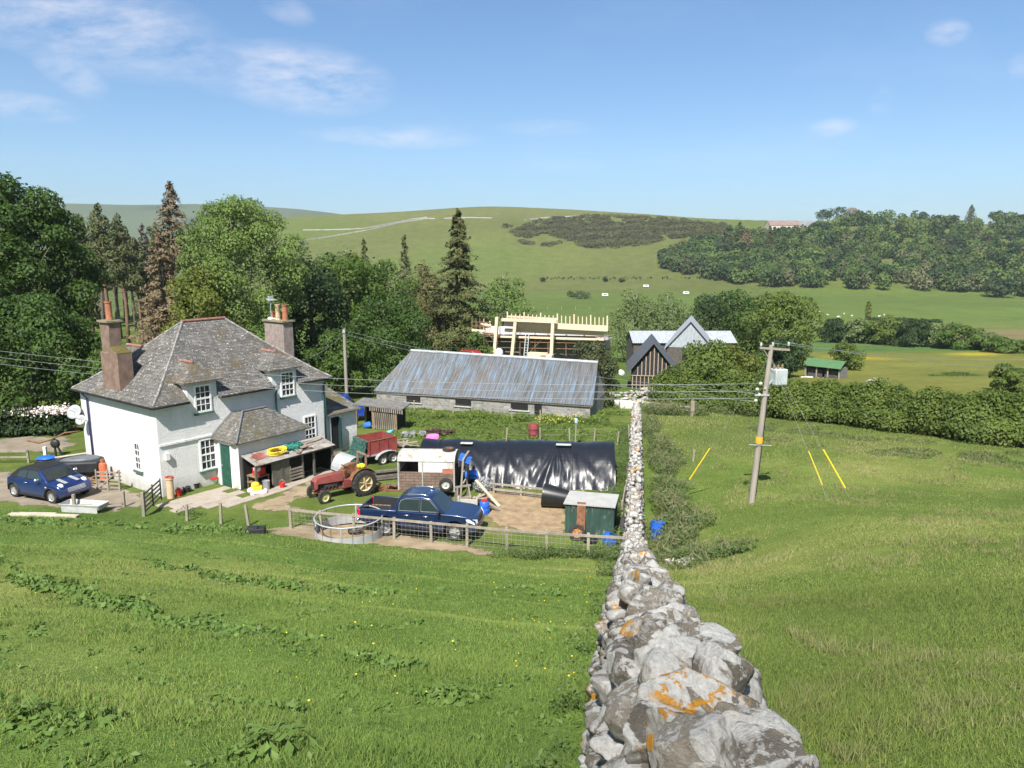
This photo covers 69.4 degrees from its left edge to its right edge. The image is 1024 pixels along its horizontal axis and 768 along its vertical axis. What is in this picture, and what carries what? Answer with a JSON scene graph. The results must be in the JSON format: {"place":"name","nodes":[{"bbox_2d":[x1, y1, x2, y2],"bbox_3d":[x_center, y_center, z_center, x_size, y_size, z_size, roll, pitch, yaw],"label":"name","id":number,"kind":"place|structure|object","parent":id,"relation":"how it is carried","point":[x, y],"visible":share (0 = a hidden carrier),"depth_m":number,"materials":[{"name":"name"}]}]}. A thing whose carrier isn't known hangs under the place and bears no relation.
{"place":"outdoors","nodes":[
{"label":"outdoors","id":0,"kind":"place"},
{"bbox_2d":[27,430,79,455],"bbox_3d":[-27.350,3.584,44.063,2.960,1.460,0.469,-2,10,-10],"label":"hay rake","id":1,"kind":"object","parent":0,"point":[54,443],"visible":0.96,"depth_m":43.97,"materials":[{"name":"metal"}]},
{"bbox_2d":[0,471,148,511],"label":"farm track","id":2,"kind":"structure","parent":0,"point":[110,495],"depth_m":36.41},
{"bbox_2d":[7,461,91,503],"bbox_3d":[-22.960,4.755,36.641,3.993,1.562,2.254,4,11,22],"label":"hatchback car","id":3,"kind":"object","parent":2,"relation":"on","point":[53,482],"visible":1,"depth_m":36.01,"materials":[{"name":"paint"}]},
{"bbox_2d":[51,452,103,474],"bbox_3d":[-23.147,4.405,39.315,2.600,1.380,1.620,-1,10,-8],"label":"boat","id":4,"kind":"object","parent":2,"relation":"on","point":[84,463],"visible":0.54,"depth_m":38.87,"materials":[{"name":"grey plastic"}]},
{"bbox_2d":[94,469,121,490],"bbox_3d":[-20.480,4.858,37.438,1.354,1.081,0.168,1,10,5],"label":"sheep hurdle","id":5,"kind":"object","parent":2,"relation":"on","point":[118,472],"visible":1,"depth_m":37.47,"materials":[{"name":"brown wood"}]},
{"bbox_2d":[155,469,334,512],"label":"paving","id":6,"kind":"structure","parent":0,"point":[209,499],"depth_m":36.22,"materials":[{"name":"beige concrete"}]},
{"bbox_2d":[252,481,310,509],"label":"dirt path","id":7,"kind":"structure","parent":0,"point":[297,490],"depth_m":36.21,"materials":[{"name":"beige soil"}]},
{"bbox_2d":[0,203,1023,767],"bbox_3d":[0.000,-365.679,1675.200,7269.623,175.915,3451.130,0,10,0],"label":"ground","id":8,"kind":"structure","parent":0,"point":[496,247],"depth_m":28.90,"materials":[{"name":"green plant"}]},
{"bbox_2d":[0,694,70,734],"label":"dock plant","id":9,"kind":"object","parent":8,"relation":"on","point":[19,729],"visible":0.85,"depth_m":6.05,"materials":[{"name":"green plant"}]},
{"bbox_2d":[0,436,75,452],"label":"farm lane","id":10,"kind":"structure","parent":8,"relation":"on","point":[18,443],"depth_m":46.72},
{"bbox_2d":[0,403,77,437],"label":"flowering hedge","id":11,"kind":"object","parent":8,"relation":"on","point":[49,424],"visible":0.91,"depth_m":48.73,"materials":[{"name":"green plant"}]},
{"bbox_2d":[7,512,79,517],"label":"timber beam","id":12,"kind":"structure","parent":8,"relation":"on","point":[48,514],"depth_m":32.58,"materials":[{"name":"beige wood"}]},
{"bbox_2d":[0,289,101,429],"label":"broadleaf tree","id":13,"kind":"object","parent":8,"relation":"on","point":[53,326],"visible":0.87,"depth_m":49.42,"materials":[{"name":"green plant"}]},
{"bbox_2d":[0,171,111,400],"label":"broadleaf tree","id":14,"kind":"object","parent":8,"relation":"on","point":[18,223],"visible":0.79,"depth_m":58.33,"materials":[{"name":"green plant"}]},
{"bbox_2d":[58,499,108,513],"bbox_3d":[-19.832,5.692,34.285,2.058,0.420,0.776,1,10,8],"label":"water trough","id":15,"kind":"object","parent":8,"relation":"on","point":[68,506],"visible":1,"depth_m":34.01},
{"bbox_2d":[73,345,101,414],"bbox_3d":[-27.954,0.350,51.108,4.558,6.019,4.442,-9,13,-39],"label":"broadleaf tree","id":16,"kind":"object","parent":8,"relation":"on","point":[95,365],"visible":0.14,"depth_m":49.87,"materials":[{"name":"green plant"}]},
{"bbox_2d":[85,210,108,319],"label":"pine tree","id":17,"kind":"object","parent":8,"relation":"on","point":[89,217],"visible":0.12,"depth_m":119.66,"materials":[{"name":"green plant"}]},
{"bbox_2d":[86,202,119,314],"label":"pine tree","id":18,"kind":"object","parent":8,"relation":"on","point":[102,239],"visible":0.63,"depth_m":101.49,"materials":[{"name":"green plant"}]},
{"bbox_2d":[101,227,127,338],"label":"pine tree","id":19,"kind":"object","parent":8,"relation":"on","point":[116,295],"visible":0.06,"depth_m":111.25,"materials":[{"name":"green plant"}]},
{"bbox_2d":[104,213,143,342],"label":"pine tree","id":20,"kind":"object","parent":8,"relation":"on","point":[124,276],"visible":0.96,"depth_m":98.21,"materials":[{"name":"green plant"}]},
{"bbox_2d":[125,237,156,342],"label":"pine tree","id":21,"kind":"object","parent":8,"relation":"on","point":[139,251],"visible":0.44,"depth_m":104.48,"materials":[{"name":"green plant"}]},
{"bbox_2d":[128,223,160,335],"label":"bare larch","id":22,"kind":"object","parent":8,"relation":"on","point":[145,236],"visible":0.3,"depth_m":110.11,"materials":[{"name":"brown plant"}]},
{"bbox_2d":[140,478,161,516],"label":"field gate","id":23,"kind":"structure","parent":8,"relation":"on","point":[143,497],"depth_m":34.18,"materials":[{"name":"grey metal"}]},
{"bbox_2d":[129,229,180,344],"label":"dying spruce","id":24,"kind":"object","parent":8,"relation":"on","point":[156,267],"visible":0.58,"depth_m":92.49,"materials":[{"name":"brown plant"}]},
{"bbox_2d":[127,180,205,343],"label":"dying spruce","id":25,"kind":"object","parent":8,"relation":"on","point":[175,251],"visible":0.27,"depth_m":95.30,"materials":[{"name":"brown plant"}]},
{"bbox_2d":[159,259,249,332],"bbox_3d":[-26.779,-4.619,64.212,7.611,12.362,6.987,2,10,9],"label":"broadleaf tree","id":26,"kind":"object","parent":8,"relation":"on","point":[196,291],"visible":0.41,"depth_m":62.71,"materials":[{"name":"green plant"}]},
{"bbox_2d":[67,296,360,496],"bbox_3d":[-15.953,0.052,42.280,10.553,10.010,13.734,8,13,36],"label":"farmhouse","id":27,"kind":"object","parent":8,"relation":"on","point":[163,405],"visible":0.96,"depth_m":38.68,"materials":[{"name":"paint"}]},
{"bbox_2d":[133,441,143,473],"bbox_3d":[-18.959,3.720,37.385,0.780,1.580,0.150,8,13,36],"label":"window","id":28,"kind":"structure","parent":27,"relation":"in","point":[136,446],"depth_m":37.40,"materials":[{"name":"white paint"}]},
{"bbox_2d":[199,437,217,473],"bbox_3d":[-15.676,3.665,38.190,0.150,1.760,1.080,8,13,36],"label":"window","id":29,"kind":"structure","parent":27,"relation":"in","point":[207,447],"depth_m":38.18,"materials":[{"name":"white paint"}]},
{"bbox_2d":[303,414,316,438],"bbox_3d":[-11.840,2.619,43.343,0.070,1.580,0.860,8,13,36],"label":"window","id":30,"kind":"structure","parent":27,"relation":"in","point":[310,420],"depth_m":43.37,"materials":[{"name":"white paint"}]},
{"bbox_2d":[172,193,309,340],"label":"broadleaf tree","id":31,"kind":"object","parent":8,"relation":"on","point":[230,238],"visible":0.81,"depth_m":66.57,"materials":[{"name":"green plant"}]},
{"bbox_2d":[227,715,318,763],"bbox_3d":[-1.724,2.566,5.334,0.671,0.279,0.665,0,10,0],"label":"dock plant","id":32,"kind":"object","parent":8,"relation":"on","point":[267,748],"visible":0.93,"depth_m":5.35,"materials":[{"name":"green plant"}]},
{"bbox_2d":[240,435,334,488],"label":"lean to store","id":33,"kind":"structure","parent":8,"relation":"on","point":[289,466],"depth_m":38.69,"materials":[{"name":"white wood"}]},
{"bbox_2d":[0,542,596,767],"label":"weeds","id":34,"kind":"object","parent":8,"relation":"on","point":[45,742],"visible":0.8,"depth_m":7.82,"materials":[{"name":"green plant"}]},
{"bbox_2d":[0,515,604,728],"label":"docks","id":35,"kind":"object","parent":8,"relation":"on","point":[74,588],"visible":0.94,"depth_m":13.05,"materials":[{"name":"green plant"}]},
{"bbox_2d":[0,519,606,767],"bbox_3d":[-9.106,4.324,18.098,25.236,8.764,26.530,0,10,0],"label":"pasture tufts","id":36,"kind":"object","parent":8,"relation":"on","point":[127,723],"visible":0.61,"depth_m":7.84,"materials":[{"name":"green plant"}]},
{"bbox_2d":[263,251,351,367],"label":"broadleaf tree","id":37,"kind":"object","parent":8,"relation":"on","point":[314,288],"visible":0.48,"depth_m":76.35,"materials":[{"name":"green plant"}]},
{"bbox_2d":[302,327,364,393],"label":"broadleaf tree","id":38,"kind":"object","parent":8,"relation":"on","point":[334,364],"visible":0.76,"depth_m":65.59,"materials":[{"name":"green plant"}]},
{"bbox_2d":[306,451,376,503],"bbox_3d":[-8.473,4.581,36.622,3.099,2.023,1.747,-9,13,-40],"label":"vintage tractor","id":39,"kind":"object","parent":8,"relation":"on","point":[355,478],"visible":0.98,"depth_m":36.41,"materials":[{"name":"metal"}]},
{"bbox_2d":[331,452,361,470],"bbox_3d":[-9.198,4.268,41.021,1.100,0.640,1.404,14,30,28],"label":"curved sheet","id":40,"kind":"object","parent":8,"relation":"on","point":[340,458],"visible":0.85,"depth_m":40.76,"materials":[{"name":"metal"}]},
{"bbox_2d":[308,245,386,372],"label":"broadleaf tree","id":41,"kind":"object","parent":8,"relation":"on","point":[347,269],"visible":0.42,"depth_m":81.99,"materials":[{"name":"green plant"}]},
{"bbox_2d":[355,431,398,464],"bbox_3d":[-8.405,3.840,42.906,3.077,1.506,2.240,-9,13,-40],"label":"tipping trailer","id":42,"kind":"object","parent":8,"relation":"on","point":[380,444],"visible":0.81,"depth_m":42.76,"materials":[{"name":"metal"}]},
{"bbox_2d":[347,436,367,463],"bbox_3d":[-8.938,3.778,42.425,0.753,1.345,1.712,-9,13,-40],"label":"camouflage net","id":43,"kind":"object","parent":42,"relation":"hanging from","point":[355,446],"visible":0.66,"depth_m":42.46,"materials":[{"name":"green fabric"}]},
{"bbox_2d":[266,522,494,554],"bbox_3d":[-5.633,6.208,31.033,11.085,0.696,3.958,1,10,7],"label":"dirt strip","id":44,"kind":"object","parent":8,"relation":"on","point":[399,540],"visible":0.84,"depth_m":30.59,"materials":[{"name":"beige soil"}]},
{"bbox_2d":[318,524,377,538],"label":"straw litter","id":45,"kind":"object","parent":44,"relation":"on","point":[336,534],"visible":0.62,"depth_m":31.58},
{"bbox_2d":[313,504,383,543],"bbox_3d":[-6.912,5.989,31.352,2.901,0.866,2.910,0,10,0],"label":"ring feeder","id":46,"kind":"object","parent":45,"relation":"on","point":[376,535],"visible":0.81,"depth_m":30.71,"materials":[{"name":"silver metal"}]},
{"bbox_2d":[356,486,483,540],"bbox_3d":[-3.928,5.453,31.868,5.309,1.849,2.170,2,10,10],"label":"pickup truck","id":47,"kind":"object","parent":44,"relation":"on","point":[426,503],"visible":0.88,"depth_m":31.16,"materials":[{"name":"blue paint"}]},
{"bbox_2d":[354,397,410,429],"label":"open shed","id":48,"kind":"structure","parent":8,"relation":"on","point":[384,412],"depth_m":52.96,"materials":[{"name":"wood"}]},
{"bbox_2d":[349,257,421,368],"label":"broadleaf tree","id":49,"kind":"object","parent":8,"relation":"on","point":[380,274],"visible":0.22,"depth_m":86.59,"materials":[{"name":"green plant"}]},
{"bbox_2d":[374,468,397,480],"bbox_3d":[-6.631,4.784,39.516,1.604,0.500,0.447,-4,11,-22],"label":"sleeper stack","id":50,"kind":"object","parent":8,"relation":"on","point":[384,474],"visible":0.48,"depth_m":39.31,"materials":[{"name":"grey wood"}]},
{"bbox_2d":[341,292,432,395],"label":"broadleaf tree","id":51,"kind":"object","parent":8,"relation":"on","point":[398,327],"visible":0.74,"depth_m":69.66,"materials":[{"name":"green plant"}]},
{"bbox_2d":[176,425,629,577],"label":"fence weeds","id":52,"kind":"object","parent":8,"relation":"on","point":[598,554],"visible":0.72,"depth_m":29.20,"materials":[{"name":"green plant"}]},
{"bbox_2d":[396,234,417,333],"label":"spruce tree","id":53,"kind":"object","parent":8,"relation":"on","point":[404,253],"visible":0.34,"depth_m":123.18,"materials":[{"name":"green plant"}]},
{"bbox_2d":[386,448,458,491],"bbox_3d":[-4.550,4.386,37.069,3.602,2.230,1.950,1,10,3],"label":"livestock trailer","id":54,"kind":"object","parent":8,"relation":"on","point":[437,468],"visible":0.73,"depth_m":36.30,"materials":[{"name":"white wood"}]},
{"bbox_2d":[404,260,448,350],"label":"broadleaf tree","id":55,"kind":"object","parent":8,"relation":"on","point":[427,285],"visible":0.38,"depth_m":93.42,"materials":[{"name":"green plant"}]},
{"bbox_2d":[425,679,467,704],"bbox_3d":[-0.658,3.091,7.457,0.481,0.227,0.499,-5,11,-25],"label":"dock plant","id":56,"kind":"object","parent":8,"relation":"on","point":[443,702],"visible":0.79,"depth_m":7.42,"materials":[{"name":"green plant"}]},
{"bbox_2d":[288,507,625,556],"bbox_3d":[-2.628,6.186,30.408,14.491,1.341,0.205,2,11,13],"label":"rail fence","id":57,"kind":"object","parent":8,"relation":"on","point":[506,530],"visible":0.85,"depth_m":30.27,"materials":[{"name":"grey wood"}]},
{"bbox_2d":[426,208,493,351],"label":"spruce tree","id":58,"kind":"object","parent":8,"relation":"on","point":[459,317],"visible":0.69,"depth_m":90.30,"materials":[{"name":"green plant"}]},
{"bbox_2d":[458,450,471,496],"bbox_3d":[-2.322,4.493,37.098,0.558,2.016,1.740,1,10,3],"label":"ramp frame","id":59,"kind":"object","parent":8,"relation":"on","point":[465,456],"visible":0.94,"depth_m":36.73,"materials":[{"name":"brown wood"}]},
{"bbox_2d":[457,331,493,353],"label":"broadleaf tree","id":60,"kind":"object","parent":8,"relation":"on","point":[475,340],"visible":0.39,"depth_m":83.89,"materials":[{"name":"green plant"}]},
{"bbox_2d":[473,476,495,492],"bbox_3d":[-1.419,5.126,37.505,1.244,0.926,1.013,0,10,0],"label":"wire heap","id":61,"kind":"object","parent":8,"relation":"on","point":[485,482],"visible":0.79,"depth_m":37.25,"materials":[{"name":"silver metal"}]},
{"bbox_2d":[373,349,607,417],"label":"long barn","id":62,"kind":"structure","parent":8,"relation":"on","point":[508,386],"depth_m":61.39,"materials":[{"name":"metal"}]},
{"bbox_2d":[375,404,630,441],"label":"garden weeds","id":63,"kind":"object","parent":8,"relation":"on","point":[480,417],"visible":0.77,"depth_m":54.27,"materials":[{"name":"green plant"}]},
{"bbox_2d":[474,272,539,351],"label":"broadleaf tree","id":64,"kind":"object","parent":8,"relation":"on","point":[504,293],"visible":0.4,"depth_m":98.85,"materials":[{"name":"green plant"}]},
{"bbox_2d":[420,438,615,490],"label":"polytunnel","id":65,"kind":"structure","parent":8,"relation":"on","point":[573,466],"depth_m":38.61,"materials":[{"name":"black plastic"}]},
{"bbox_2d":[484,489,564,534],"bbox_3d":[0.564,5.899,34.738,5.200,0.111,7.100,0,10,0],"label":"straw bedding","id":66,"kind":"object","parent":8,"relation":"on","point":[529,512],"visible":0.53,"depth_m":34.10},
{"bbox_2d":[541,483,569,506],"bbox_3d":[2.208,5.282,34.932,1.608,1.122,1.120,2,11,12],"label":"tapered tank","id":67,"kind":"object","parent":66,"relation":"on","point":[553,496],"visible":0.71,"depth_m":34.57,"materials":[{"name":"silver metal"}]},
{"bbox_2d":[492,482,583,497],"bbox_3d":[1.233,5.427,36.250,4.689,0.855,0.285,3,11,17],"label":"pen fence","id":68,"kind":"object","parent":8,"relation":"on","point":[516,491],"visible":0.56,"depth_m":36.45,"materials":[{"name":"brown wood"}]},
{"bbox_2d":[472,311,612,373],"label":"half built house","id":69,"kind":"structure","parent":8,"relation":"on","point":[516,328],"depth_m":86.32,"materials":[{"name":"wood"}]},
{"bbox_2d":[563,491,618,538],"bbox_3d":[3.431,5.663,31.910,2.183,1.500,1.660,2,11,13],"label":"corrugated hut","id":70,"kind":"object","parent":8,"relation":"on","point":[601,514],"visible":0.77,"depth_m":31.25,"materials":[{"name":"green metal"}]},
{"bbox_2d":[572,340,620,406],"bbox_3d":[7.223,-0.755,63.765,4.768,6.130,5.061,5,12,28],"label":"broadleaf tree","id":71,"kind":"object","parent":8,"relation":"on","point":[600,354],"visible":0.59,"depth_m":62.92,"materials":[{"name":"green plant"}]},
{"bbox_2d":[502,213,732,248],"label":"gorse scrub","id":72,"kind":"object","parent":8,"relation":"on","point":[631,226],"visible":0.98,"depth_m":675.56,"materials":[{"name":"green plant"}]},
{"bbox_2d":[604,289,668,361],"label":"broadleaf tree","id":73,"kind":"object","parent":8,"relation":"on","point":[628,308],"visible":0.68,"depth_m":117.25,"materials":[{"name":"green plant"}]},
{"bbox_2d":[506,594,821,767],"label":"wall foot weeds","id":74,"kind":"object","parent":8,"relation":"on","point":[538,763],"depth_m":6.69,"materials":[{"name":"green plant"}]},
{"bbox_2d":[640,290,692,330],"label":"broadleaf tree","id":75,"kind":"object","parent":8,"relation":"on","point":[677,308],"visible":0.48,"depth_m":114.56,"materials":[{"name":"green plant"}]},
{"bbox_2d":[625,331,736,363],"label":"metal barn","id":76,"kind":"structure","parent":8,"relation":"on","point":[635,340],"depth_m":106.53,"materials":[{"name":"grey metal"}]},
{"bbox_2d":[664,315,712,370],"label":"steep metal barn","id":77,"kind":"structure","parent":8,"relation":"on","point":[690,329],"depth_m":99.30,"materials":[{"name":"metal"}]},
{"bbox_2d":[578,402,820,767],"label":"dry stone wall","id":78,"kind":"structure","parent":8,"relation":"on","point":[675,681],"depth_m":3.20,"materials":[{"name":"grey stone"}]},
{"bbox_2d":[680,359,732,404],"bbox_3d":[16.652,0.170,62.926,5.129,4.822,5.113,1,10,8],"label":"broadleaf tree","id":79,"kind":"object","parent":8,"relation":"on","point":[706,367],"visible":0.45,"depth_m":61.70,"materials":[{"name":"green plant"}]},
{"bbox_2d":[673,338,742,379],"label":"broadleaf tree","id":80,"kind":"object","parent":8,"relation":"on","point":[714,352],"visible":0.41,"depth_m":71.83,"materials":[{"name":"green plant"}]},
{"bbox_2d":[678,290,745,335],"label":"broadleaf tree","id":81,"kind":"object","parent":8,"relation":"on","point":[707,309],"visible":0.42,"depth_m":119.86,"materials":[{"name":"green plant"}]},
{"bbox_2d":[714,343,764,376],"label":"broadleaf tree","id":82,"kind":"object","parent":8,"relation":"on","point":[748,362],"visible":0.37,"depth_m":72.69,"materials":[{"name":"green plant"}]},
{"bbox_2d":[710,288,778,353],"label":"broadleaf tree","id":83,"kind":"object","parent":8,"relation":"on","point":[747,304],"visible":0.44,"depth_m":116.59,"materials":[{"name":"green plant"}]},
{"bbox_2d":[748,342,789,503],"bbox_3d":[11.453,1.941,33.385,1.682,7.732,0.603,-3,11,-18],"label":"utility pole","id":84,"kind":"object","parent":8,"relation":"on","point":[771,376],"visible":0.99,"depth_m":33.05,"materials":[{"name":"grey wood"}]},
{"bbox_2d":[3,351,757,384],"bbox_3d":[-9.943,-0.828,37.113,42.679,1.079,0.018,2,10,12],"label":"overhead wire","id":85,"kind":"object","parent":84,"relation":"attached to","point":[407,381],"visible":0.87,"depth_m":36.15,"materials":[{"name":"metal"}]},
{"bbox_2d":[735,289,827,367],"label":"broadleaf tree","id":86,"kind":"object","parent":8,"relation":"on","point":[785,301],"visible":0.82,"depth_m":104.89,"materials":[{"name":"green plant"}]},
{"bbox_2d":[756,335,807,377],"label":"broadleaf tree","id":87,"kind":"object","parent":8,"relation":"on","point":[789,362],"visible":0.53,"depth_m":89.99,"materials":[{"name":"green plant"}]},
{"bbox_2d":[764,220,799,229],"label":"hilltop shed","id":88,"kind":"structure","parent":8,"relation":"on","point":[776,224],"depth_m":614.93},
{"bbox_2d":[803,357,849,378],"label":"field shelter","id":89,"kind":"object","parent":8,"relation":"on","point":[821,368],"visible":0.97,"depth_m":90.54,"materials":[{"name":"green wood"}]},
{"bbox_2d":[641,400,1023,570],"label":"nettle bank","id":90,"kind":"structure","parent":8,"relation":"on","point":[665,494],"depth_m":38.18,"materials":[{"name":"green plant"}]},
{"bbox_2d":[641,398,1023,568],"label":"dry stalks","id":91,"kind":"object","parent":8,"relation":"on","point":[682,500],"visible":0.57,"depth_m":36.09,"materials":[{"name":"green plant"}]},
{"bbox_2d":[642,413,1023,767],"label":"field grass","id":92,"kind":"structure","parent":8,"relation":"on","point":[822,593],"depth_m":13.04,"materials":[{"name":"green plant"}]},
{"bbox_2d":[818,317,850,342],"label":"broadleaf tree","id":93,"kind":"object","parent":8,"relation":"on","point":[836,324],"visible":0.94,"depth_m":171.39,"materials":[{"name":"green plant"}]},
{"bbox_2d":[647,364,1023,446],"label":"hawthorn hedge","id":94,"kind":"object","parent":8,"relation":"on","point":[979,417],"visible":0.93,"depth_m":52.73,"materials":[{"name":"green plant"}]},
{"bbox_2d":[656,209,1023,297],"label":"wood","id":95,"kind":"object","parent":8,"relation":"on","point":[796,254],"depth_m":521.80,"materials":[{"name":"green plant"}]},
{"bbox_2d":[828,341,866,369],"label":"broadleaf tree","id":96,"kind":"object","parent":8,"relation":"on","point":[850,359],"visible":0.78,"depth_m":103.11,"materials":[{"name":"green plant"}]},
{"bbox_2d":[839,317,871,342],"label":"broadleaf tree","id":97,"kind":"object","parent":8,"relation":"on","point":[854,327],"visible":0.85,"depth_m":168.96,"materials":[{"name":"green plant"}]},
{"bbox_2d":[866,315,907,345],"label":"broadleaf tree","id":98,"kind":"object","parent":8,"relation":"on","point":[887,323],"visible":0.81,"depth_m":164.03,"materials":[{"name":"green plant"}]},
{"bbox_2d":[890,318,933,346],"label":"broadleaf tree","id":99,"kind":"object","parent":8,"relation":"on","point":[912,324],"visible":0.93,"depth_m":159.06,"materials":[{"name":"green plant"}]},
{"bbox_2d":[914,323,951,347],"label":"broadleaf tree","id":100,"kind":"object","parent":8,"relation":"on","point":[937,329],"visible":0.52,"depth_m":157.77,"materials":[{"name":"green plant"}]},
{"bbox_2d":[932,322,989,349],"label":"broadleaf tree","id":101,"kind":"object","parent":8,"relation":"on","point":[949,335],"visible":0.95,"depth_m":151.47,"materials":[{"name":"green plant"}]},
{"bbox_2d":[980,336,1023,353],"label":"broadleaf tree","id":102,"kind":"object","parent":8,"relation":"on","point":[1001,344],"visible":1,"depth_m":141.49,"materials":[{"name":"green plant"}]},
{"bbox_2d":[988,362,1023,391],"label":"broadleaf tree","id":103,"kind":"object","parent":8,"relation":"on","point":[1013,378],"visible":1,"depth_m":74.43,"materials":[{"name":"green plant"}]},
{"bbox_2d":[0,0,1023,223],"label":"sky","id":104,"kind":"structure","parent":0,"point":[709,109],"materials":[{"name":"blue"}]},
{"bbox_2d":[626,334,676,388],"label":"black barn","id":105,"kind":"structure","parent":0,"point":[650,357],"depth_m":76.81,"materials":[{"name":"grey wood"}]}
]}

